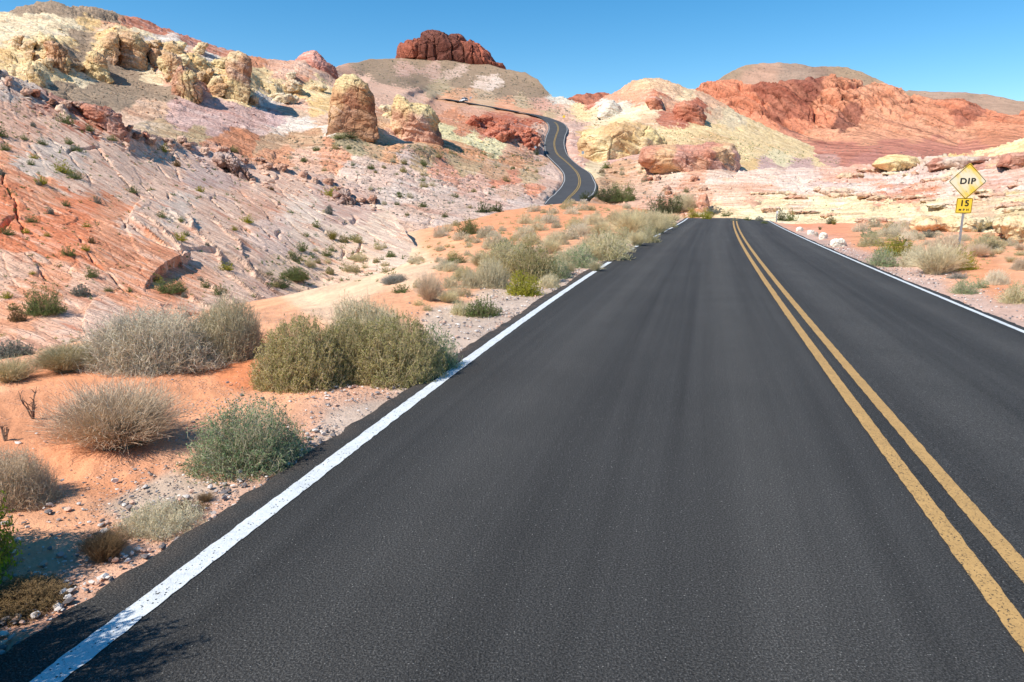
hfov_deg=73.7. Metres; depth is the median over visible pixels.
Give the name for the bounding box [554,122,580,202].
road marking
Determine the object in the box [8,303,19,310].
desert shrub
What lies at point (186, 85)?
rock outcrop
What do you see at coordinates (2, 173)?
desert shrub
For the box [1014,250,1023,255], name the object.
desert shrub
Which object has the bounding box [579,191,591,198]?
creosote bush
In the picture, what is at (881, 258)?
sage bush
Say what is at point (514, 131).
rock outcrop
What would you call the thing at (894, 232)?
desert shrub
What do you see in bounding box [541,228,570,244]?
desert shrub
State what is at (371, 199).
rock outcrop
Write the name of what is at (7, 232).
desert shrub
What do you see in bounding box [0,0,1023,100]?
sky
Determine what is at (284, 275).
desert shrub
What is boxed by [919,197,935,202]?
rock outcrop
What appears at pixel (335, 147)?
desert shrub
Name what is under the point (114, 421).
dry bush
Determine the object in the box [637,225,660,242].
sage bush
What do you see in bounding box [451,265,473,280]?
desert shrub
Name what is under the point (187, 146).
rock outcrop
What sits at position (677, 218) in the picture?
dry grass
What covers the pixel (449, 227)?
desert shrub
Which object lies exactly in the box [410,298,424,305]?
desert shrub
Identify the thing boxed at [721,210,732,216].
creosote bush
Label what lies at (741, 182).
layered slabs
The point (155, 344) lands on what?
desert shrub
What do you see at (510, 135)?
rock outcrop
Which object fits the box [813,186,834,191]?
rock outcrop
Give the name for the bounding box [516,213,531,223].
desert shrub
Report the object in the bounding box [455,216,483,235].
creosote bush
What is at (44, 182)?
desert shrub
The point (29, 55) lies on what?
rock outcrop
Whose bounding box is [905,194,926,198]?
rock outcrop
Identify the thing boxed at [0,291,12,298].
desert shrub
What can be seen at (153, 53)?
boulder
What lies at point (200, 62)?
rock outcrop
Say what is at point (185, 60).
rock outcrop
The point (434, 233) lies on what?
scrub
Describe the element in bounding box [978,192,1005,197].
rock outcrop
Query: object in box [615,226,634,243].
desert shrub
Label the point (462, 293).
desert shrub
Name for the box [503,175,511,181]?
desert shrub
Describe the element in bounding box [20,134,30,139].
desert shrub
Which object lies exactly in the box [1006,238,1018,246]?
desert shrub
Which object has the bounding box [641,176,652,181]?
rock outcrop
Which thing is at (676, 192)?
rock outcrop
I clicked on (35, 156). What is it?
desert shrub
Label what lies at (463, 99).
car
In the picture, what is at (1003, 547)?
road marking
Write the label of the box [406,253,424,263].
desert shrub
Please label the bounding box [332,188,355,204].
rock outcrop
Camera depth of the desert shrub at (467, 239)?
42.13 m
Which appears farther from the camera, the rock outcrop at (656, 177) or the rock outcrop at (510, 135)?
the rock outcrop at (510, 135)
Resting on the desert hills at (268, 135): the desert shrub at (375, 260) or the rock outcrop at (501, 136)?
the rock outcrop at (501, 136)
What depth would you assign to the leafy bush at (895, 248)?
21.16 m
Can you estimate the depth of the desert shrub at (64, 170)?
32.38 m
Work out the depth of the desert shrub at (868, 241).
25.04 m
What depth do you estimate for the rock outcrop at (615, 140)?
171.78 m
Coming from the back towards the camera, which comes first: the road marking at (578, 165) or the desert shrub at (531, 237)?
the road marking at (578, 165)
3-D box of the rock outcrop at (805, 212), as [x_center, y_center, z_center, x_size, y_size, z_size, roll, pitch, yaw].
[25.152,-10.945,58.458,3.151,0.494,1.116,-1,12,-7]
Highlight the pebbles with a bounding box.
[0,242,1023,655]
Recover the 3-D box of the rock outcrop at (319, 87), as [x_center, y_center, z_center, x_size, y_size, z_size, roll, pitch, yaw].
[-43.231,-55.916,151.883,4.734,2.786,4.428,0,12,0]
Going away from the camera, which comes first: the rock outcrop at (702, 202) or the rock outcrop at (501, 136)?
the rock outcrop at (702, 202)
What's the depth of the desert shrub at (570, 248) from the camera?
17.46 m
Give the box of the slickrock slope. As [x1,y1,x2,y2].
[0,69,416,352]
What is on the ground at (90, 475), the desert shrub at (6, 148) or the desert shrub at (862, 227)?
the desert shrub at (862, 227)
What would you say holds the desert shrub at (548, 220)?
on the ground at (90, 475)
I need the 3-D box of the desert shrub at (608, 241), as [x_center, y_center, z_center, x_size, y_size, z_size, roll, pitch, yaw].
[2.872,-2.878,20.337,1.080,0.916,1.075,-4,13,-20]
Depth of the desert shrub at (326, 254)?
39.15 m
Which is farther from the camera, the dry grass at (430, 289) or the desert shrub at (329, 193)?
the desert shrub at (329, 193)
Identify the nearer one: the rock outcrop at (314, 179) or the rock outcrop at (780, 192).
the rock outcrop at (314, 179)
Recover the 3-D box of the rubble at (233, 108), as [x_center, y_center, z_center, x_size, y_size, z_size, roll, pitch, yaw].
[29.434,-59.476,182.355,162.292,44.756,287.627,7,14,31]
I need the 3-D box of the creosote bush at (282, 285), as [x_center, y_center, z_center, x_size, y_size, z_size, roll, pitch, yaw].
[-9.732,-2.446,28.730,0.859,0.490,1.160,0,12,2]
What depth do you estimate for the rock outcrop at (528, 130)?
192.81 m
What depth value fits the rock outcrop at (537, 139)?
177.90 m
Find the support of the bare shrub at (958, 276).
on the ground at (90, 475)
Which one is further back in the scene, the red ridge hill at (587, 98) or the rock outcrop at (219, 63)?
the red ridge hill at (587, 98)
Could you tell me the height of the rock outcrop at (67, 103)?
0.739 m
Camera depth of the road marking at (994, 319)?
13.01 m
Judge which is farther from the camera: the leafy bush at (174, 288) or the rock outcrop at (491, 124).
the rock outcrop at (491, 124)
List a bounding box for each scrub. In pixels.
[0,60,850,304]
[0,105,1016,355]
[17,20,1023,220]
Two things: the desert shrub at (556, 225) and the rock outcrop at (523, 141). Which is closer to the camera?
the desert shrub at (556, 225)
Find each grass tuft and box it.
[0,569,79,627]
[67,522,140,564]
[195,490,214,502]
[326,228,338,239]
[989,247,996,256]
[1004,256,1016,262]
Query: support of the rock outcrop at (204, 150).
on the slickrock slope
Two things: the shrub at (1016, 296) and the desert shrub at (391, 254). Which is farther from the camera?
the desert shrub at (391, 254)
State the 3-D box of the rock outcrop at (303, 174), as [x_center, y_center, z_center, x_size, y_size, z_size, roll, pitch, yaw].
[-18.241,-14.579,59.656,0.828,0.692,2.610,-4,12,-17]
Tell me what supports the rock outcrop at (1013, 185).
on the layered slabs
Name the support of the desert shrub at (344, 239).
on the slickrock slope
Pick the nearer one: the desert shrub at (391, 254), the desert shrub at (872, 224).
the desert shrub at (872, 224)
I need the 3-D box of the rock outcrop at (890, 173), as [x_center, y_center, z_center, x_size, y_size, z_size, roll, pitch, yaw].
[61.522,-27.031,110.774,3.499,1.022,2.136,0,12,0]
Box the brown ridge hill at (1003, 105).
[907,90,1023,114]
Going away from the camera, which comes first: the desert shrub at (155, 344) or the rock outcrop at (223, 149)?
the desert shrub at (155, 344)
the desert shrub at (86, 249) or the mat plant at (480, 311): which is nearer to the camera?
the mat plant at (480, 311)
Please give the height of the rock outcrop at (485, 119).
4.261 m
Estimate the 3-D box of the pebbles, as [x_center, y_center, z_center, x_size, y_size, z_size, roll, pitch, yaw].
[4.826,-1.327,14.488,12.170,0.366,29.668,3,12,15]
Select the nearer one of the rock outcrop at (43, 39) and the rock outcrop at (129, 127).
the rock outcrop at (129, 127)
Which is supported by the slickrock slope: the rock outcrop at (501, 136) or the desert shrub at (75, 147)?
the desert shrub at (75, 147)
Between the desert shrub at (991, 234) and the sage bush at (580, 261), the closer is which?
the sage bush at (580, 261)
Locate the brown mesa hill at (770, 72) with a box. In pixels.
[695,62,912,96]
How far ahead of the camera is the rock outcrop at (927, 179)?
81.58 m
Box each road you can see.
[0,218,1023,681]
[436,97,596,203]
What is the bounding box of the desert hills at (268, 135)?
[0,0,830,232]
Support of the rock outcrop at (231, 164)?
on the slickrock slope
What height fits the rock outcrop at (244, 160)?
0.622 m
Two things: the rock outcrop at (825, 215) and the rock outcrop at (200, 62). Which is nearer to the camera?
the rock outcrop at (825, 215)
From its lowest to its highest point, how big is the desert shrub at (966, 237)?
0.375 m
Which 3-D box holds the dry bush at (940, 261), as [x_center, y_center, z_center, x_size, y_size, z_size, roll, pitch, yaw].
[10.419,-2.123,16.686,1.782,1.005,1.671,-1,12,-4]
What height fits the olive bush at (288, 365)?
0.857 m
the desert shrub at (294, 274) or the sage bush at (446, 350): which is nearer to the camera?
the sage bush at (446, 350)
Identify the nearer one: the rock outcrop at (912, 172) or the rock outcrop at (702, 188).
the rock outcrop at (702, 188)
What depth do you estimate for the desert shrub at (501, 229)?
45.28 m
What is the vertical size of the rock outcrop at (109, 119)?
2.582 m
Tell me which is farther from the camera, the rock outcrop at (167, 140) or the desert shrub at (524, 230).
the rock outcrop at (167, 140)
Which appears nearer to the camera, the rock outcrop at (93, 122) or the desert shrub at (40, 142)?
the desert shrub at (40, 142)
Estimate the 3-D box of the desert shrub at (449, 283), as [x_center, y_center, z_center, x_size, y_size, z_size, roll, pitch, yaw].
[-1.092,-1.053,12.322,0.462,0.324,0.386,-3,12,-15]
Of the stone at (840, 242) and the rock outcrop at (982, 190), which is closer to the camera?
the stone at (840, 242)
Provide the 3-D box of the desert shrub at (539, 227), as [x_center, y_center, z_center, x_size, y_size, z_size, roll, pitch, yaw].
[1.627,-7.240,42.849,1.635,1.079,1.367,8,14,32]
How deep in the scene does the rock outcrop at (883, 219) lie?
44.97 m
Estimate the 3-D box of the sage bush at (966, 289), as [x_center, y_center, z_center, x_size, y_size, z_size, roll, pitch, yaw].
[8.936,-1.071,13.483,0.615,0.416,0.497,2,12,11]
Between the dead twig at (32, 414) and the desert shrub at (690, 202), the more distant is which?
the desert shrub at (690, 202)
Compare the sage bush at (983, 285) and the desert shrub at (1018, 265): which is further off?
the desert shrub at (1018, 265)
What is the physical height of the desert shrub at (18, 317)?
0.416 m
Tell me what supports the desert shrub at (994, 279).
on the ground at (90, 475)
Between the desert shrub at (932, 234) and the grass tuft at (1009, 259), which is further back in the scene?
the desert shrub at (932, 234)
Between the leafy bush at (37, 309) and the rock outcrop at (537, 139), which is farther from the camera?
the rock outcrop at (537, 139)
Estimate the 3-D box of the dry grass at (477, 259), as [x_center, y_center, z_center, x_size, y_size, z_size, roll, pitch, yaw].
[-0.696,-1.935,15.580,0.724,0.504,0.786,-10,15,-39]
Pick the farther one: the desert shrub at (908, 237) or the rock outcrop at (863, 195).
the rock outcrop at (863, 195)
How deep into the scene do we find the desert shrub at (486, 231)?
42.49 m
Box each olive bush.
[247,311,351,394]
[315,312,375,385]
[350,305,448,390]
[475,236,540,273]
[504,242,559,283]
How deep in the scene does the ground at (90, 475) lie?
5.53 m
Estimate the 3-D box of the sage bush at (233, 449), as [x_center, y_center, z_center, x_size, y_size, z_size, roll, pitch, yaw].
[-1.655,0.580,4.264,0.859,0.583,0.794,-3,12,-15]
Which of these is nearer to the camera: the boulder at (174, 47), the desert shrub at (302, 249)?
the desert shrub at (302, 249)
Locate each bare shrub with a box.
[378,273,407,284]
[946,272,967,278]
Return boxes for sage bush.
[173,386,314,487]
[422,321,462,370]
[562,242,597,268]
[584,226,635,261]
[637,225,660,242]
[861,245,901,266]
[946,277,981,294]
[971,278,989,288]
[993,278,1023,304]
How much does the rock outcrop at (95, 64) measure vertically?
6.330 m
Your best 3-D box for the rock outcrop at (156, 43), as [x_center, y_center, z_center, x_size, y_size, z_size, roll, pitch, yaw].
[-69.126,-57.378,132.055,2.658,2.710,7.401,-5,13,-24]
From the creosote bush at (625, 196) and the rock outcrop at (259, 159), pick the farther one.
the creosote bush at (625, 196)
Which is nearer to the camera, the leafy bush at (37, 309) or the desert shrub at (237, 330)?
the desert shrub at (237, 330)
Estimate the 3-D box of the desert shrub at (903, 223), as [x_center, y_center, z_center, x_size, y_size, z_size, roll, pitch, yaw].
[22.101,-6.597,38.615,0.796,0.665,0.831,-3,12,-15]
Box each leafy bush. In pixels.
[0,490,25,583]
[17,279,67,316]
[149,278,187,293]
[210,283,232,294]
[502,269,544,296]
[681,207,714,217]
[701,213,712,218]
[875,235,916,256]
[945,245,980,270]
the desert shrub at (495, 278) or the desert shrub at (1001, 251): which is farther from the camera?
the desert shrub at (1001, 251)
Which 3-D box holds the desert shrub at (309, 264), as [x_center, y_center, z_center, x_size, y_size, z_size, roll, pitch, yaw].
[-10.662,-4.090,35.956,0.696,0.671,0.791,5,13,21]
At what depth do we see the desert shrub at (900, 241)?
24.64 m
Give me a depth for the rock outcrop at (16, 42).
109.78 m
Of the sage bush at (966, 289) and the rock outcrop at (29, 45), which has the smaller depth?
the sage bush at (966, 289)
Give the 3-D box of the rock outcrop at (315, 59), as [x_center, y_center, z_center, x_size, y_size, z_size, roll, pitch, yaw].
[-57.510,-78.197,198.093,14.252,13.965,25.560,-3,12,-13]
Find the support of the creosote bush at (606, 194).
on the desert hills at (268, 135)
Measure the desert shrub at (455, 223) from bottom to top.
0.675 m
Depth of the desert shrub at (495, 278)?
12.25 m
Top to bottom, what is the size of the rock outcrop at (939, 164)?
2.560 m
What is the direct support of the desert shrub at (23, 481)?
on the ground at (90, 475)
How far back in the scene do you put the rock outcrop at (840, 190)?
76.92 m
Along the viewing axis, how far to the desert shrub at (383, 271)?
19.49 m
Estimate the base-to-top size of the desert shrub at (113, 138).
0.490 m
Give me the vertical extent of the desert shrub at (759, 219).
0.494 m
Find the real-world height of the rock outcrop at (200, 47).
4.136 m
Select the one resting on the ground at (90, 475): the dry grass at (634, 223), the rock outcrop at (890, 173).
the dry grass at (634, 223)
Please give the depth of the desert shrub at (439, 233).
53.47 m
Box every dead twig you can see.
[0,425,8,440]
[18,387,37,418]
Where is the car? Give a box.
[459,97,467,101]
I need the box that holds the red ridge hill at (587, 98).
[567,92,608,104]
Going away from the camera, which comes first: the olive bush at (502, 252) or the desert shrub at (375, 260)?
the olive bush at (502, 252)
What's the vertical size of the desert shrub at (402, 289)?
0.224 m
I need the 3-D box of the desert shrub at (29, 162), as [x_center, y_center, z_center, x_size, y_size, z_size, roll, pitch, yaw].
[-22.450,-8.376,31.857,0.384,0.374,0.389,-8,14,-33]
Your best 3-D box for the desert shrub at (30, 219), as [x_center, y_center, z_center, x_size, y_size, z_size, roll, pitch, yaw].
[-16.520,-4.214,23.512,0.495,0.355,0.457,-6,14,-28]
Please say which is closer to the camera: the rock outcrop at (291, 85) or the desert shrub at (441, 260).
the desert shrub at (441, 260)
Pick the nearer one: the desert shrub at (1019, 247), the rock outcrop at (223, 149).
the desert shrub at (1019, 247)
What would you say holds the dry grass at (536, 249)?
on the ground at (90, 475)
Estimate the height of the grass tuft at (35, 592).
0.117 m
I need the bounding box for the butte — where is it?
[395,29,505,68]
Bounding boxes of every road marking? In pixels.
[30,262,610,681]
[545,124,564,203]
[553,122,578,200]
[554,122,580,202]
[563,123,595,199]
[733,221,1023,651]
[736,218,1023,582]
[767,220,1023,332]
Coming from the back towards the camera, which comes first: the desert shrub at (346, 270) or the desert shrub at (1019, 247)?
the desert shrub at (346, 270)
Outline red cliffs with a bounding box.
[696,74,1023,166]
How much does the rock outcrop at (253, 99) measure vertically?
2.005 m
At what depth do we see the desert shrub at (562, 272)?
13.99 m
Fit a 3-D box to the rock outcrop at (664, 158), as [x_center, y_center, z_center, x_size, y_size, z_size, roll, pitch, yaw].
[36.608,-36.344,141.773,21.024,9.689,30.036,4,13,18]
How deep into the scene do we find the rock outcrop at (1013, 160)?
74.61 m
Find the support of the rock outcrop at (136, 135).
on the slickrock slope
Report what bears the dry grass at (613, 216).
on the ground at (90, 475)
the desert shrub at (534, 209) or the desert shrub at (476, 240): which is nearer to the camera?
the desert shrub at (476, 240)
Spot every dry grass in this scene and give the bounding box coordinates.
[0,351,47,382]
[20,339,102,373]
[413,267,447,300]
[435,288,460,302]
[465,249,487,266]
[533,242,551,258]
[537,237,565,253]
[552,258,576,272]
[575,239,602,260]
[586,258,605,270]
[587,218,614,235]
[598,227,621,242]
[601,204,654,234]
[605,205,631,229]
[623,228,649,245]
[629,210,653,217]
[638,210,676,226]
[648,219,672,233]
[661,210,676,220]
[671,212,685,220]
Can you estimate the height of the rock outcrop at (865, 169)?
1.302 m
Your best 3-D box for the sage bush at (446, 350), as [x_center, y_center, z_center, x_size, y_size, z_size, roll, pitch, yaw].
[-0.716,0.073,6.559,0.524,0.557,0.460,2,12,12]
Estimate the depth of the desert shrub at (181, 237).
28.57 m
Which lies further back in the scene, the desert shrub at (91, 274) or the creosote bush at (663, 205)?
the creosote bush at (663, 205)
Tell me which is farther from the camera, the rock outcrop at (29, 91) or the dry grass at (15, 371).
the rock outcrop at (29, 91)
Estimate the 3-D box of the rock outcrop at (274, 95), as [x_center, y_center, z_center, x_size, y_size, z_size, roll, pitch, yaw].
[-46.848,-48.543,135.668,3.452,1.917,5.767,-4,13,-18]
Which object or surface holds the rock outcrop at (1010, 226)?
on the ground at (90, 475)
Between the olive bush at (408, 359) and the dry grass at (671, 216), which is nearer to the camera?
the olive bush at (408, 359)
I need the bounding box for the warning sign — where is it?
[949,163,986,248]
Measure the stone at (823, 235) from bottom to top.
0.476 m
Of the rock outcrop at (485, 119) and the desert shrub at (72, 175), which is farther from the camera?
the rock outcrop at (485, 119)
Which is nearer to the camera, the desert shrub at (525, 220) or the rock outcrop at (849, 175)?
the desert shrub at (525, 220)
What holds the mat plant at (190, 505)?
on the ground at (90, 475)
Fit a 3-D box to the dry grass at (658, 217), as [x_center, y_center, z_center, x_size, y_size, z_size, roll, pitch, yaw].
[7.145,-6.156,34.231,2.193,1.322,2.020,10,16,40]
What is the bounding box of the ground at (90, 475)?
[0,203,1023,651]
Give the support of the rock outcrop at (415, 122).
on the desert hills at (268, 135)
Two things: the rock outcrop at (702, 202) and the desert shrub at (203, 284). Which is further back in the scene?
the rock outcrop at (702, 202)
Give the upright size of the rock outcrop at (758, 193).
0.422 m
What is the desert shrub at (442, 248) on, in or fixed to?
on the ground at (90, 475)
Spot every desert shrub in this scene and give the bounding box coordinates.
[0,126,11,136]
[0,140,11,150]
[0,167,5,175]
[0,224,15,235]
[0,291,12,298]
[0,339,36,358]
[0,438,66,514]
[7,307,27,321]
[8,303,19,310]
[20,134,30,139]
[25,214,39,222]
[26,158,34,164]
[27,153,38,158]
[35,137,48,144]
[35,175,47,184]
[46,207,53,214]
[53,111,75,124]
[53,158,72,173]
[58,246,76,255]
[61,136,72,144]
[61,200,70,205]
[64,296,241,379]
[66,170,85,179]
[69,144,83,151]
[70,283,90,296]
[79,244,89,250]
[83,123,95,131]
[83,264,98,277]
[87,236,95,243]
[93,196,101,203]
[104,286,113,291]
[107,133,117,140]
[125,184,139,192]
[155,210,167,217]
[156,143,170,151]
[172,160,180,166]
[172,230,187,240]
[188,290,265,363]
[200,279,210,287]
[218,261,233,270]
[231,145,237,151]
[239,214,256,223]
[276,271,287,278]
[282,266,310,281]
[294,241,307,251]
[304,258,316,267]
[320,288,406,339]
[321,186,337,195]
[321,249,332,256]
[325,206,332,214]
[325,267,334,274]
[330,142,339,148]
[338,234,348,242]
[341,263,353,271]
[349,263,360,272]
[350,233,363,242]
[353,251,366,261]
[366,164,374,169]
[372,257,379,262]
[374,241,383,249]
[380,265,393,272]
[385,251,395,256]
[391,283,410,293]
[400,158,406,163]
[405,192,413,198]
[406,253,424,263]
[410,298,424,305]
[412,278,423,287]
[420,303,433,310]
[431,225,449,237]
[433,245,445,251]
[435,260,460,270]
[437,257,446,263]
[440,221,454,231]
[440,276,459,288]
[441,263,456,271]
[448,250,458,256]
[450,220,460,225]
[451,230,466,240]
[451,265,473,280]
[454,284,473,296]
[458,267,488,288]
[464,234,474,241]
[472,238,481,242]
[475,225,495,237]
[476,251,511,289]
[481,231,508,249]
[492,161,502,166]
[498,226,506,230]
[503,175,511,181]
[509,235,518,240]
[512,225,536,237]
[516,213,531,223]
[519,232,541,245]
[524,204,541,211]
[526,218,548,230]
[536,272,560,288]
[540,213,559,223]
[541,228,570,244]
[545,250,567,266]
[547,206,558,213]
[549,254,573,278]
[551,220,561,227]
[557,249,575,263]
[560,199,574,209]
[562,206,579,213]
[562,244,592,260]
[563,228,579,239]
[564,217,587,227]
[565,221,592,236]
[576,201,589,210]
[576,230,601,245]
[584,213,607,224]
[595,233,620,250]
[602,160,611,168]
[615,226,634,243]
[617,239,635,252]
[642,218,657,233]
[665,217,678,226]
[669,191,696,212]
[706,205,723,214]
[755,216,763,220]
[851,221,871,231]
[855,233,885,246]
[856,228,876,237]
[866,218,882,227]
[876,225,902,237]
[882,221,896,228]
[884,235,895,240]
[890,220,907,232]
[893,237,907,245]
[897,219,907,227]
[898,231,918,240]
[898,241,928,267]
[902,229,925,239]
[922,229,936,237]
[925,229,970,254]
[948,233,972,240]
[966,234,1006,249]
[980,268,1012,285]
[982,231,996,240]
[991,246,1008,253]
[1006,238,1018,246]
[1006,257,1023,270]
[1013,241,1023,249]
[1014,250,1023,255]
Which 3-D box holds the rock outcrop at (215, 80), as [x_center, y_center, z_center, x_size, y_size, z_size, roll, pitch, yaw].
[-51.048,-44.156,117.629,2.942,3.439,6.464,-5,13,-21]
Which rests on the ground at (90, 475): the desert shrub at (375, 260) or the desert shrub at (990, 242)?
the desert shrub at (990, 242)
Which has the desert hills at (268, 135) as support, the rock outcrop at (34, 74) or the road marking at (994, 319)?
the rock outcrop at (34, 74)
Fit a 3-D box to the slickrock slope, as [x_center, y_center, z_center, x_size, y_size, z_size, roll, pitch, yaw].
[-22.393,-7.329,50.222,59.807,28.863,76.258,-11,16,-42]
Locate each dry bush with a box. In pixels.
[24,367,206,453]
[900,237,976,274]
[963,241,993,256]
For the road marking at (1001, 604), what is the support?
on the road at (664, 458)
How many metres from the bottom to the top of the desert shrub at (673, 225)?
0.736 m
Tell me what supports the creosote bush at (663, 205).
on the desert hills at (268, 135)
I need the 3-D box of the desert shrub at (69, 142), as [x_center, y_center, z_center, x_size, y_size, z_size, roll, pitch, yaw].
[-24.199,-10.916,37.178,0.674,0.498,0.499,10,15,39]
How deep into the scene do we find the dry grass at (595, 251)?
17.73 m
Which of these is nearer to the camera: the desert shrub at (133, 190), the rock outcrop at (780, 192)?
the desert shrub at (133, 190)
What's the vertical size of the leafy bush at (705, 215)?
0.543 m
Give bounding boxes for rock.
[55,104,69,117]
[143,132,150,139]
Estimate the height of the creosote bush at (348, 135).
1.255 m
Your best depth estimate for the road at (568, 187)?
150.30 m
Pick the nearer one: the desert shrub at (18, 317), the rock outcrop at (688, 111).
the desert shrub at (18, 317)
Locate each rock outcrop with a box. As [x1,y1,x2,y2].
[4,76,12,85]
[8,35,24,48]
[19,40,36,50]
[20,88,32,94]
[24,50,35,60]
[25,65,45,87]
[30,89,40,96]
[35,34,55,49]
[42,58,53,69]
[43,41,71,74]
[48,98,55,103]
[57,100,72,108]
[70,63,84,70]
[71,101,84,107]
[78,103,129,142]
[81,51,113,82]
[88,119,99,126]
[98,32,120,65]
[118,30,149,70]
[126,125,133,131]
[132,131,142,138]
[146,137,156,143]
[150,39,161,47]
[156,52,182,82]
[162,138,172,143]
[171,65,202,103]
[175,40,186,48]
[176,136,186,142]
[181,57,190,65]
[182,142,191,149]
[186,52,211,72]
[192,42,208,54]
[197,71,206,81]
[200,147,209,154]
[204,68,214,82]
[206,75,224,88]
[210,83,227,96]
[211,58,224,68]
[212,151,255,180]
[215,146,228,151]
[239,157,248,163]
[249,95,258,103]
[251,157,266,161]
[262,162,273,169]
[268,92,284,97]
[272,93,292,103]
[275,163,288,172]
[283,79,302,92]
[286,72,296,78]
[290,95,298,103]
[295,50,338,78]
[298,170,307,177]
[309,84,327,91]
[311,177,318,182]
[323,178,333,184]
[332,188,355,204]
[355,197,365,201]
[367,194,376,203]
[378,104,390,111]
[382,111,391,118]
[388,94,443,147]
[465,115,481,127]
[479,114,492,123]
[484,128,499,136]
[486,121,494,127]
[495,121,509,130]
[495,126,506,131]
[495,131,509,142]
[507,129,513,140]
[508,128,516,138]
[515,134,528,139]
[519,137,530,144]
[523,127,532,136]
[524,139,538,150]
[531,136,539,143]
[577,121,666,161]
[597,100,622,119]
[638,142,740,173]
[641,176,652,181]
[645,95,662,109]
[653,174,660,180]
[662,185,670,190]
[672,100,706,125]
[672,190,683,195]
[690,175,698,181]
[696,194,709,212]
[698,186,707,191]
[750,192,764,194]
[760,206,779,212]
[774,190,785,193]
[782,194,807,199]
[789,210,820,214]
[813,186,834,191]
[819,187,855,194]
[820,213,835,217]
[827,192,856,197]
[835,172,863,178]
[855,217,870,222]
[856,167,884,172]
[856,192,884,199]
[867,194,901,200]
[872,154,919,171]
[876,217,886,222]
[882,171,899,175]
[892,196,909,199]
[902,171,919,175]
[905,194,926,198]
[909,215,994,231]
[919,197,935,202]
[920,178,941,181]
[925,156,995,172]
[926,203,954,207]
[940,176,951,181]
[974,188,994,193]
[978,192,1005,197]
[992,213,1023,243]
[995,201,1023,207]
[996,152,1023,168]
[1001,206,1023,212]
[1006,184,1019,187]
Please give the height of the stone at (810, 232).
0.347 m
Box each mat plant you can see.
[112,493,209,544]
[167,496,211,519]
[449,296,470,315]
[462,295,502,318]
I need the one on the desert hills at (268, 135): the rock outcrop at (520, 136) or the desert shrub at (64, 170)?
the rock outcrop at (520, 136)
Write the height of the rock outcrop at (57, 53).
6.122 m
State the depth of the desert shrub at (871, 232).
29.79 m
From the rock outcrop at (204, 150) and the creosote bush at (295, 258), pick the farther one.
the rock outcrop at (204, 150)
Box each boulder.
[148,48,159,67]
[163,40,184,54]
[225,51,251,104]
[325,74,378,141]
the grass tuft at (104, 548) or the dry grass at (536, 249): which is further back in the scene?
the dry grass at (536, 249)
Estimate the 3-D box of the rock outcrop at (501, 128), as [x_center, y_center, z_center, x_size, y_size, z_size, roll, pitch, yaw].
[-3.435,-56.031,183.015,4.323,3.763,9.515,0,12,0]
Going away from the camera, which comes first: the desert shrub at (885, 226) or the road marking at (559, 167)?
the desert shrub at (885, 226)
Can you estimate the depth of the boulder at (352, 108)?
101.59 m
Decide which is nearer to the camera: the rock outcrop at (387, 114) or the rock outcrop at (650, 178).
the rock outcrop at (650, 178)
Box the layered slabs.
[663,138,1023,232]
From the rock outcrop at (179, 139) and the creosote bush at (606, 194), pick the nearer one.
the rock outcrop at (179, 139)
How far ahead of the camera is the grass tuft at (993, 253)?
20.02 m
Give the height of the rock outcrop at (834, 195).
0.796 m
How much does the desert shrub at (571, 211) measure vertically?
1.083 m
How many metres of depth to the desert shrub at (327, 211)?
49.01 m
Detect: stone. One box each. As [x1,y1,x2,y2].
[807,230,814,234]
[819,232,827,238]
[830,238,846,246]
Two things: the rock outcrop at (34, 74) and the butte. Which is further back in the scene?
the butte
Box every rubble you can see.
[0,21,1023,234]
[0,75,691,311]
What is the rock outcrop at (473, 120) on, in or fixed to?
on the desert hills at (268, 135)
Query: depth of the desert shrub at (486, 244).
27.93 m
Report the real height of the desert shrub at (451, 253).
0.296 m
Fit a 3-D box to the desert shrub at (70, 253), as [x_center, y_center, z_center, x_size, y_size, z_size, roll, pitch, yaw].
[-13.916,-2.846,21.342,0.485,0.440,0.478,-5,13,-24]
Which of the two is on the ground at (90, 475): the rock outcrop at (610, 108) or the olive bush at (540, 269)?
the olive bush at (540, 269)
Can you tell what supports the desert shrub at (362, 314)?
on the ground at (90, 475)
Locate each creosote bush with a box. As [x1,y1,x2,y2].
[275,278,290,288]
[285,248,305,262]
[333,132,347,138]
[342,131,358,137]
[444,253,467,262]
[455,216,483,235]
[475,199,493,212]
[492,201,503,211]
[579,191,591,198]
[591,185,618,202]
[609,180,636,202]
[646,185,684,214]
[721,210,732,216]
[775,208,788,220]
[786,208,798,220]
[826,213,834,223]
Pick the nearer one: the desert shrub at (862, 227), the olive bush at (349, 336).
the olive bush at (349, 336)
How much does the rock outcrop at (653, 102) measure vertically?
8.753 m
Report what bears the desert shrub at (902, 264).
on the ground at (90, 475)
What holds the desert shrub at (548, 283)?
on the ground at (90, 475)
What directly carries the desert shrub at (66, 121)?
on the slickrock slope
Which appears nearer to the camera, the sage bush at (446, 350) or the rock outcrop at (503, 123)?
the sage bush at (446, 350)
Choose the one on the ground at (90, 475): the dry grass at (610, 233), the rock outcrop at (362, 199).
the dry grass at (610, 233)
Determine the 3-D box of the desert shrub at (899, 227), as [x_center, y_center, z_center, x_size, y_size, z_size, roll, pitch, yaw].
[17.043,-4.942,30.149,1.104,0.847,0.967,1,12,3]
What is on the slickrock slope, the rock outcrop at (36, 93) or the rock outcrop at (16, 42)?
the rock outcrop at (36, 93)
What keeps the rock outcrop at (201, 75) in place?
on the desert hills at (268, 135)
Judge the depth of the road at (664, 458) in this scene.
3.52 m

